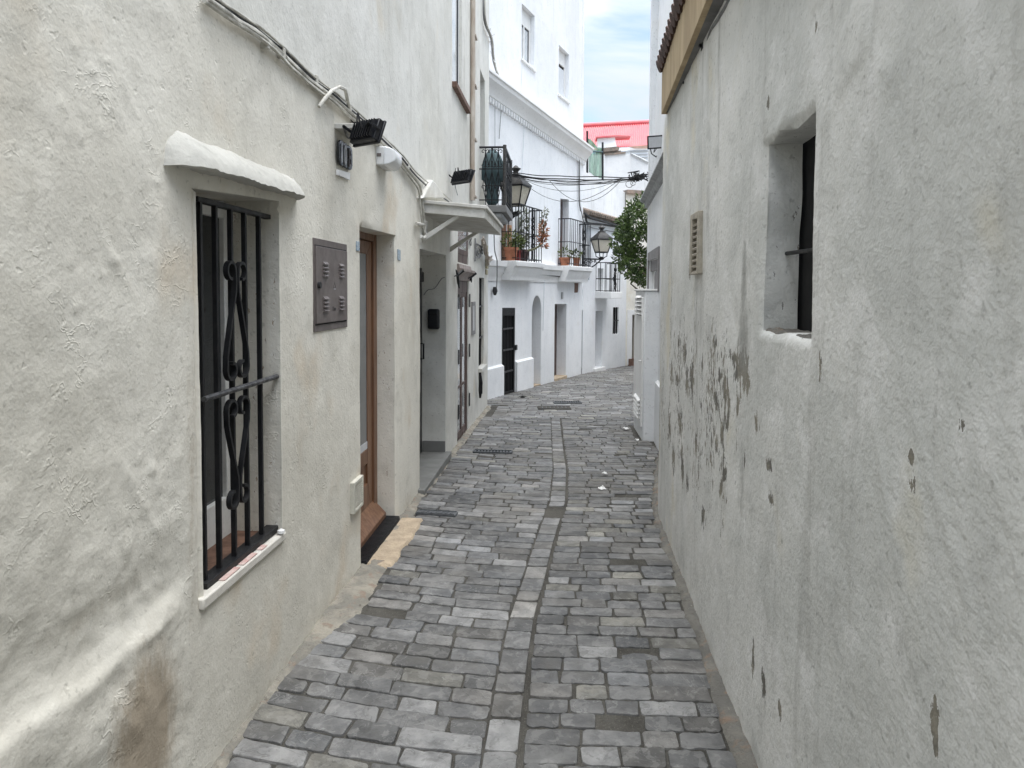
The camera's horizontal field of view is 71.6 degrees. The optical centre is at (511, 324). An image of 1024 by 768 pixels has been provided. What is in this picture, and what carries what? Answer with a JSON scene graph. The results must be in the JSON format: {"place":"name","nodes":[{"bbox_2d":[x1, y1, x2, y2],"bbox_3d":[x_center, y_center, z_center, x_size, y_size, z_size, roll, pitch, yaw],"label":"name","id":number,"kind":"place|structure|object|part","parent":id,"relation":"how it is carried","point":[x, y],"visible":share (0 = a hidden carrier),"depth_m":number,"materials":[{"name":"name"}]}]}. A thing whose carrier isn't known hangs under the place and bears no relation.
{"place":"outdoors","nodes":[
{"label":"outdoors","id":0,"kind":"place"},
{"bbox_2d":[229,368,729,767],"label":"ground","id":1,"kind":"structure","parent":0,"point":[605,721],"depth_m":3.18,"materials":[{"name":"grey stone"}]},
{"bbox_2d":[0,0,422,767],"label":"townhouse","id":2,"kind":"structure","parent":1,"relation":"on","point":[208,458],"depth_m":2.18,"materials":[{"name":"paint"}]},
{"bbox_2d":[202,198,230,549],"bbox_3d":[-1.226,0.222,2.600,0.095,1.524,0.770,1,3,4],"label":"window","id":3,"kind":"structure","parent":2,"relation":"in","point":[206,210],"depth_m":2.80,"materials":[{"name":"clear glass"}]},
{"bbox_2d":[202,0,451,239],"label":"cable bundle","id":4,"kind":"object","parent":2,"relation":"attached to","point":[292,62],"visible":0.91,"depth_m":3.10,"materials":[{"name":"paint"}]},
{"bbox_2d":[312,237,347,331],"bbox_3d":[-0.899,-0.196,3.531,0.046,0.438,0.505,1,3,4],"label":"meter cabinet","id":5,"kind":"object","parent":2,"relation":"attached to","point":[329,285],"visible":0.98,"depth_m":3.47,"materials":[{"name":"grey metal"}]},
{"bbox_3d":[-0.887,-0.196,3.525,0.022,0.362,0.471,1,3,4],"label":"door","id":6,"kind":"part","parent":5,"relation":"part of","materials":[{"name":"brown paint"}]},
{"bbox_2d":[336,170,349,179],"bbox_3d":[-0.877,-0.785,3.690,0.012,0.044,0.206,1,3,4],"label":"number plate","id":7,"kind":"object","parent":2,"relation":"attached to","point":[343,174],"visible":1,"depth_m":3.68,"materials":[{"name":"white paint"}]},
{"bbox_2d":[337,140,352,169],"bbox_3d":[-0.865,-0.880,3.688,0.019,0.129,0.232,1,3,4],"label":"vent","id":8,"kind":"object","parent":2,"relation":"attached to","point":[344,155],"visible":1,"depth_m":3.66,"materials":[{"name":"metal"}]},
{"bbox_2d":[334,123,355,138],"bbox_3d":[-0.826,-1.005,3.688,0.125,0.026,0.253,1,3,4],"label":"wall shelf","id":9,"kind":"object","parent":2,"relation":"attached to","point":[338,127],"depth_m":3.56,"materials":[{"name":"paint"}]},
{"bbox_2d":[356,241,359,250],"bbox_3d":[-0.864,-0.441,3.981,0.004,0.054,0.063,1,3,4],"label":"tile sign","id":10,"kind":"object","parent":2,"relation":"attached to","point":[357,245],"visible":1,"depth_m":3.97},
{"bbox_2d":[342,113,386,147],"bbox_3d":[-0.805,-1.017,3.632,0.179,0.236,0.482,-1,3,-33],"label":"floodlight","id":11,"kind":"object","parent":2,"relation":"attached to","point":[366,132],"visible":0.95,"depth_m":3.50,"materials":[{"name":"black paint"}]},
{"bbox_2d":[359,231,385,547],"bbox_3d":[-0.971,0.366,4.493,0.135,2.026,0.899,1,3,4],"label":"door","id":12,"kind":"structure","parent":2,"relation":"in","point":[372,515],"depth_m":4.77,"materials":[{"name":"brown wood"}]},
{"bbox_2d":[361,515,399,563],"bbox_3d":[-0.871,1.370,4.559,0.115,0.025,0.839,1,3,4],"label":"door mat","id":13,"kind":"object","parent":2,"relation":"on","point":[378,537],"depth_m":4.54,"materials":[{"name":"black rubber"}]},
{"bbox_2d":[376,146,401,170],"bbox_3d":[-0.767,-1.042,4.463,0.120,0.113,0.254,1,3,4],"label":"emergency light","id":14,"kind":"object","parent":2,"relation":"attached to","point":[388,159],"visible":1,"depth_m":4.35,"materials":[{"name":"white plastic"}]},
{"bbox_2d":[398,249,400,260],"bbox_3d":[-0.792,-0.490,4.980,0.004,0.078,0.081,1,3,4],"label":"tile sign","id":15,"kind":"object","parent":2,"relation":"attached to","point":[399,254],"visible":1,"depth_m":4.98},
{"bbox_2d":[211,405,490,767],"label":"gutter edge","id":16,"kind":"object","parent":1,"relation":"on","point":[354,594],"visible":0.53,"depth_m":3.53,"materials":[{"name":"beige concrete"}]},
{"bbox_2d":[417,0,512,494],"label":"townhouse","id":17,"kind":"structure","parent":1,"relation":"on","point":[453,359],"depth_m":7.29,"materials":[{"name":"paint"}]},
{"bbox_2d":[419,268,423,453],"bbox_3d":[-0.946,0.416,6.340,0.100,1.888,1.408,1,3,4],"label":"door","id":18,"kind":"structure","parent":17,"relation":"in","point":[421,279],"depth_m":6.97,"materials":[{"name":"grey paint"}]},
{"bbox_2d":[428,309,439,328],"bbox_3d":[-0.770,-0.056,6.982,0.115,0.200,0.080,1,3,4],"label":"mailbox","id":19,"kind":"object","parent":17,"relation":"attached to","point":[433,318],"visible":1,"depth_m":6.95,"materials":[{"name":"black paint"}]},
{"bbox_2d":[454,269,464,287],"bbox_3d":[-0.557,-0.488,7.508,0.082,0.206,0.343,1,3,4],"label":"iron hook","id":20,"kind":"object","parent":17,"relation":"attached to","point":[458,274],"visible":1,"depth_m":7.57,"materials":[{"name":"black metal"}]},
{"bbox_2d":[452,0,470,113],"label":"upper window","id":21,"kind":"structure","parent":17,"relation":"in","point":[455,3],"depth_m":7.69,"materials":[{"name":"white glass"}]},
{"bbox_2d":[421,200,502,251],"bbox_3d":[-0.417,-0.876,6.483,0.550,0.339,1.540,1,3,4],"label":"door canopy","id":22,"kind":"object","parent":17,"relation":"attached to","point":[474,219],"visible":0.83,"depth_m":5.81,"materials":[{"name":"paint"}]},
{"bbox_2d":[449,168,474,184],"bbox_3d":[-0.570,-1.526,7.203,0.230,0.245,0.667,-1,3,-21],"label":"floodlight","id":23,"kind":"object","parent":17,"relation":"attached to","point":[458,177],"visible":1,"depth_m":7.00,"materials":[{"name":"black paint"}]},
{"bbox_2d":[458,231,467,263],"bbox_3d":[-0.612,-0.958,8.188,0.092,0.581,0.867,1,3,4],"label":"transom window","id":24,"kind":"structure","parent":17,"relation":"in","point":[462,249],"depth_m":8.21,"materials":[{"name":"grey glass"}]},
{"bbox_2d":[457,281,470,440],"bbox_3d":[-0.617,0.433,8.255,0.142,2.027,0.947,1,3,4],"label":"glazed door","id":25,"kind":"structure","parent":17,"relation":"in","point":[462,291],"depth_m":8.36,"materials":[{"name":"brown wood"}]},
{"bbox_2d":[471,301,475,334],"bbox_3d":[-0.494,-0.086,9.074,0.020,0.420,0.321,1,3,4],"label":"wall plaque","id":26,"kind":"object","parent":17,"relation":"attached to","point":[473,318],"depth_m":9.05,"materials":[{"name":"grey tile"}]},
{"bbox_2d":[470,0,477,199],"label":"drain conduit","id":27,"kind":"object","parent":17,"relation":"attached to","point":[473,88],"visible":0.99,"depth_m":8.63,"materials":[{"name":"beige metal"}]},
{"bbox_2d":[474,238,482,260],"bbox_3d":[-0.439,-0.985,9.586,0.024,0.294,0.972,1,3,4],"label":"iron ornament","id":28,"kind":"object","parent":17,"relation":"attached to","point":[476,250],"visible":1,"depth_m":9.24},
{"bbox_2d":[478,372,482,397],"bbox_3d":[-0.415,0.806,9.615,0.061,0.355,0.300,1,3,4],"label":"hanging strap","id":29,"kind":"object","parent":17,"relation":"hanging from","point":[480,388],"visible":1,"depth_m":9.50,"materials":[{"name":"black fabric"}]},
{"bbox_2d":[478,278,486,372],"bbox_3d":[-0.454,-0.028,10.062,0.140,1.355,0.671,1,3,4],"label":"barred window","id":30,"kind":"structure","parent":17,"relation":"in","point":[482,367],"depth_m":10.19,"materials":[{"name":"black metal"}]},
{"bbox_2d":[481,236,492,265],"bbox_3d":[-0.355,-1.028,10.115,0.066,0.379,1.258,1,3,4],"label":"cable tangle","id":31,"kind":"object","parent":17,"relation":"attached to","point":[484,246],"visible":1,"depth_m":9.80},
{"bbox_2d":[485,246,488,274],"bbox_3d":[-0.373,-0.964,10.563,0.024,0.435,0.218,1,3,4],"label":"wall plaque","id":32,"kind":"object","parent":17,"relation":"attached to","point":[486,271],"depth_m":10.50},
{"bbox_2d":[482,0,498,74],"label":"service cable","id":33,"kind":"object","parent":17,"relation":"attached to","point":[488,31],"visible":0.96,"depth_m":10.41,"materials":[{"name":"white plastic"}]},
{"bbox_2d":[481,148,502,204],"bbox_3d":[-0.267,-2.058,9.878,0.321,0.840,0.312,1,3,4],"label":"cactus","id":34,"kind":"object","parent":17,"relation":"on","point":[488,173],"visible":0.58,"depth_m":9.81,"materials":[{"name":"green plant"}]},
{"bbox_2d":[419,0,593,399],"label":"townhouse","id":35,"kind":"structure","parent":1,"relation":"on","point":[539,44],"depth_m":13.84,"materials":[{"name":"paint"}]},
{"bbox_2d":[492,287,496,294],"bbox_3d":[-0.287,-0.567,11.938,0.083,0.140,0.083,-1,3,-18],"label":"hanging plug","id":36,"kind":"object","parent":35,"relation":"attached to","point":[494,290],"visible":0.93,"depth_m":11.91,"materials":[{"name":"black plastic"}]},
{"bbox_2d":[502,195,505,260],"bbox_3d":[-0.232,-1.902,12.511,0.078,1.669,0.505,2,3,24],"label":"balcony door","id":37,"kind":"structure","parent":35,"relation":"in","point":[504,227],"depth_m":12.66,"materials":[{"name":"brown wood"}]},
{"bbox_2d":[507,225,511,246],"bbox_3d":[-0.044,-1.422,12.343,0.030,0.620,0.130,2,3,24],"label":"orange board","id":38,"kind":"object","parent":35,"relation":"on","point":[510,226],"visible":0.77,"depth_m":12.31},
{"bbox_2d":[500,228,522,260],"bbox_3d":[-0.014,-1.398,12.293,0.439,0.574,0.444,1,3,4],"label":"flower pot","id":39,"kind":"object","parent":35,"relation":"on","point":[509,253],"visible":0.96,"depth_m":12.23,"materials":[{"name":"ceramic"}]},
{"bbox_2d":[500,165,531,225],"bbox_3d":[-0.131,-1.979,11.377,0.814,1.120,0.402,2,3,24],"label":"street lamp","id":40,"kind":"object","parent":35,"relation":"attached to","point":[521,189],"visible":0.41,"depth_m":11.18,"materials":[{"name":"metal"}]},
{"bbox_2d":[512,170,647,201],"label":"overhead wires","id":41,"kind":"object","parent":40,"relation":"attached to","point":[636,177],"visible":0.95,"depth_m":10.37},
{"bbox_2d":[512,237,526,260],"bbox_3d":[0.101,-1.341,12.488,0.320,0.441,0.288,1,3,4],"label":"flower pot","id":42,"kind":"object","parent":35,"relation":"on","point":[523,241],"visible":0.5,"depth_m":12.44,"materials":[{"name":"green plant"}]},
{"bbox_2d":[517,207,530,261],"bbox_3d":[0.215,-1.655,12.864,0.295,1.030,0.298,2,3,33],"label":"flower pot","id":43,"kind":"object","parent":35,"relation":"on","point":[524,212],"visible":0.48,"depth_m":12.86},
{"bbox_2d":[521,9,536,72],"bbox_3d":[0.249,-5.336,13.245,0.185,1.060,0.708,2,3,24],"label":"upper window","id":44,"kind":"structure","parent":35,"relation":"in","point":[526,18],"depth_m":13.37,"materials":[{"name":"white glass"}]},
{"bbox_2d":[520,206,549,260],"bbox_3d":[0.404,-1.661,12.836,0.786,1.049,0.292,-2,4,-42],"label":"flower pot","id":45,"kind":"object","parent":35,"relation":"on","point":[543,234],"visible":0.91,"depth_m":12.95,"materials":[{"name":"red plant"}]},
{"bbox_2d":[494,72,586,320],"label":"facade wires","id":46,"kind":"object","parent":35,"relation":"attached to","point":[520,208],"visible":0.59,"depth_m":14.15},
{"bbox_2d":[554,304,556,374],"bbox_3d":[0.803,0.389,15.289,0.093,1.771,0.805,2,3,24],"label":"wooden door","id":47,"kind":"structure","parent":35,"relation":"in","point":[555,326],"depth_m":15.53,"materials":[{"name":"brown wood"}]},
{"bbox_2d":[560,200,562,265],"bbox_3d":[0.971,-1.967,15.292,0.062,1.519,0.571,2,3,24],"label":"balcony door","id":48,"kind":"structure","parent":35,"relation":"in","point":[561,203],"depth_m":15.46,"materials":[{"name":"grey wood"}]},
{"bbox_2d":[558,49,570,103],"bbox_3d":[1.045,-5.302,15.078,0.185,1.056,0.723,2,3,24],"label":"upper window","id":49,"kind":"structure","parent":35,"relation":"in","point":[561,92],"depth_m":15.20,"materials":[{"name":"white paint"}]},
{"bbox_2d":[557,245,572,265],"bbox_3d":[1.111,-1.469,14.913,0.258,0.451,0.324,3,4,44],"label":"flower pot","id":50,"kind":"object","parent":35,"relation":"on","point":[564,261],"visible":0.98,"depth_m":14.86,"materials":[{"name":"ceramic"}]},
{"bbox_2d":[574,283,577,292],"bbox_3d":[1.455,-0.875,16.049,0.020,0.304,0.228,2,3,24],"label":"rust stain bracket","id":51,"kind":"object","parent":35,"relation":"attached to","point":[575,287],"visible":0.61,"depth_m":16.03,"materials":[{"name":"brown metal"}]},
{"bbox_2d":[570,248,582,265],"bbox_3d":[1.412,-1.478,15.472,0.288,0.415,0.265,2,3,28],"label":"flower pot","id":52,"kind":"object","parent":35,"relation":"on","point":[580,253],"visible":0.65,"depth_m":15.44,"materials":[{"name":"ceramic"}]},
{"bbox_2d":[582,225,612,267],"bbox_3d":[1.944,-1.760,16.524,0.713,1.120,0.402,-1,3,-20],"label":"street lamp","id":53,"kind":"object","parent":35,"relation":"attached to","point":[600,240],"visible":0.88,"depth_m":16.47,"materials":[{"name":"glass"}]},
{"bbox_2d":[581,171,626,373],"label":"townhouse","id":54,"kind":"structure","parent":1,"relation":"on","point":[604,319],"depth_m":17.67,"materials":[{"name":"white paint"}]},
{"bbox_2d":[581,310,582,367],"bbox_3d":[1.844,0.347,17.631,0.057,1.437,0.489,2,3,29],"label":"drainpipe","id":55,"kind":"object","parent":54,"relation":"in","point":[582,310],"depth_m":17.40,"materials":[{"name":"white paint"}]},
{"bbox_2d":[583,212,617,279],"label":"facade wires","id":56,"kind":"object","parent":54,"relation":"attached to","point":[597,219],"visible":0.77,"depth_m":16.77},
{"bbox_2d":[582,120,648,309],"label":"red roof building","id":57,"kind":"structure","parent":1,"relation":"on","point":[619,134],"depth_m":28.48,"materials":[{"name":"white paint"}]},
{"bbox_2d":[618,145,647,160],"bbox_3d":[4.221,-4.883,25.499,1.134,2.686,2.120,1,3,4],"label":"white annex","id":58,"kind":"object","parent":57,"relation":"attached to","point":[641,151],"visible":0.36,"depth_m":24.48,"materials":[{"name":"paint"}]},
{"bbox_2d":[583,152,647,219],"bbox_3d":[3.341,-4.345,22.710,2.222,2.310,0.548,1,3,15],"label":"terrace house","id":59,"kind":"structure","parent":1,"relation":"on","point":[620,164],"depth_m":22.59,"materials":[{"name":"paint"}]},
{"bbox_2d":[607,190,647,288],"bbox_3d":[2.474,-0.628,13.423,1.415,3.823,1.342,1,3,4],"label":"citrus tree","id":60,"kind":"object","parent":1,"relation":"on","point":[624,234],"visible":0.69,"depth_m":13.12,"materials":[{"name":"green plant"}]},
{"bbox_2d":[624,190,647,365],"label":"townhouse","id":61,"kind":"structure","parent":1,"relation":"on","point":[630,314],"depth_m":19.14,"materials":[{"name":"beige paint"}]},
{"bbox_2d":[586,131,603,178],"bbox_3d":[2.473,-4.897,21.168,0.538,1.736,0.155,1,3,4],"label":"screen","id":62,"kind":"object","parent":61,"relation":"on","point":[596,161],"visible":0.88,"depth_m":21.16,"materials":[{"name":"green fabric"}]},
{"bbox_2d":[633,289,658,440],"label":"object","id":63,"kind":"object","parent":1,"relation":"on","point":[646,330],"visible":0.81,"depth_m":8.16,"materials":[{"name":"white paint"}]},
{"bbox_3d":[1.521,0.404,8.642,0.052,1.522,0.880,1,3,4],"label":"door","id":64,"kind":"part","parent":63,"relation":"part of","materials":[{"name":"white paint"}]},
{"bbox_2d":[640,0,672,450],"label":"townhouse","id":65,"kind":"structure","parent":1,"relation":"on","point":[651,198],"depth_m":9.12,"materials":[{"name":"paint"}]},
{"bbox_2d":[647,135,661,156],"bbox_3d":[1.867,-2.270,9.051,0.220,0.164,0.635,1,3,18],"label":"floodlight","id":66,"kind":"object","parent":65,"relation":"attached to","point":[654,142],"visible":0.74,"depth_m":8.78,"materials":[{"name":"black paint"}]},
{"bbox_2d":[653,270,656,288],"bbox_3d":[1.841,-0.563,8.829,0.075,0.299,1.453,1,3,6],"label":"window","id":67,"kind":"structure","parent":65,"relation":"in","point":[654,272],"depth_m":9.16,"materials":[{"name":"white"}]},
{"bbox_2d":[651,454,757,767],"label":"gutter edge","id":68,"kind":"object","parent":1,"relation":"on","point":[738,742],"visible":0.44,"depth_m":2.95,"materials":[{"name":"grey concrete"}]},
{"bbox_2d":[656,0,1023,767],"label":"cottage","id":69,"kind":"structure","parent":1,"relation":"on","point":[840,488],"depth_m":1.63,"materials":[{"name":"grey paint"}]},
{"bbox_2d":[682,0,729,83],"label":"eave cable","id":70,"kind":"object","parent":69,"relation":"attached to","point":[716,20],"visible":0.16,"depth_m":3.11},
{"bbox_2d":[785,135,815,331],"bbox_3d":[0.973,-0.274,2.111,0.167,0.734,0.600,1,3,4],"label":"window","id":71,"kind":"structure","parent":69,"relation":"in","point":[805,285],"depth_m":2.33,"materials":[{"name":"black metal"}]},
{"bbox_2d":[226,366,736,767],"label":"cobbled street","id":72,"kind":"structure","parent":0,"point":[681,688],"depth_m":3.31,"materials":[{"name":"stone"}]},
{"bbox_2d":[415,509,457,516],"bbox_3d":[-0.549,1.377,5.186,0.300,0.025,0.085,1,3,10],"label":"utility cover","id":73,"kind":"object","parent":72,"relation":"on","point":[444,513],"visible":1,"depth_m":5.17,"materials":[{"name":"metal"}]},
{"bbox_2d":[473,449,512,453],"bbox_3d":[-0.201,1.328,7.432,0.414,0.020,0.114,1,3,4],"label":"drain grate","id":74,"kind":"object","parent":72,"relation":"on","point":[482,451],"visible":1,"depth_m":7.42,"materials":[{"name":"metal"}]},
{"bbox_2d":[537,406,570,409],"bbox_3d":[0.640,1.262,10.789,0.500,0.025,0.260,0,3,-2],"label":"manhole cover","id":75,"kind":"object","parent":72,"relation":"on","point":[554,407],"visible":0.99,"depth_m":10.74,"materials":[{"name":"metal"}]},
{"bbox_2d":[553,401,581,403],"bbox_3d":[0.892,1.249,11.415,0.454,0.020,0.174,0,3,-2],"label":"drain grate","id":76,"kind":"object","parent":72,"relation":"on","point":[565,402],"visible":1,"depth_m":11.38,"materials":[{"name":"metal"}]},
{"bbox_2d":[604,146,620,154],"bbox_3d":[3.265,-5.806,23.727,0.731,0.290,0.511,1,3,4],"label":"tile strip","id":77,"kind":"object","parent":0,"point":[607,150],"visible":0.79,"depth_m":23.49,"materials":[{"name":"ceramic"}]},
{"bbox_2d":[583,0,650,149],"label":"sky","id":78,"kind":"structure","parent":0,"point":[616,32],"materials":[{"name":"blue"}]}
]}

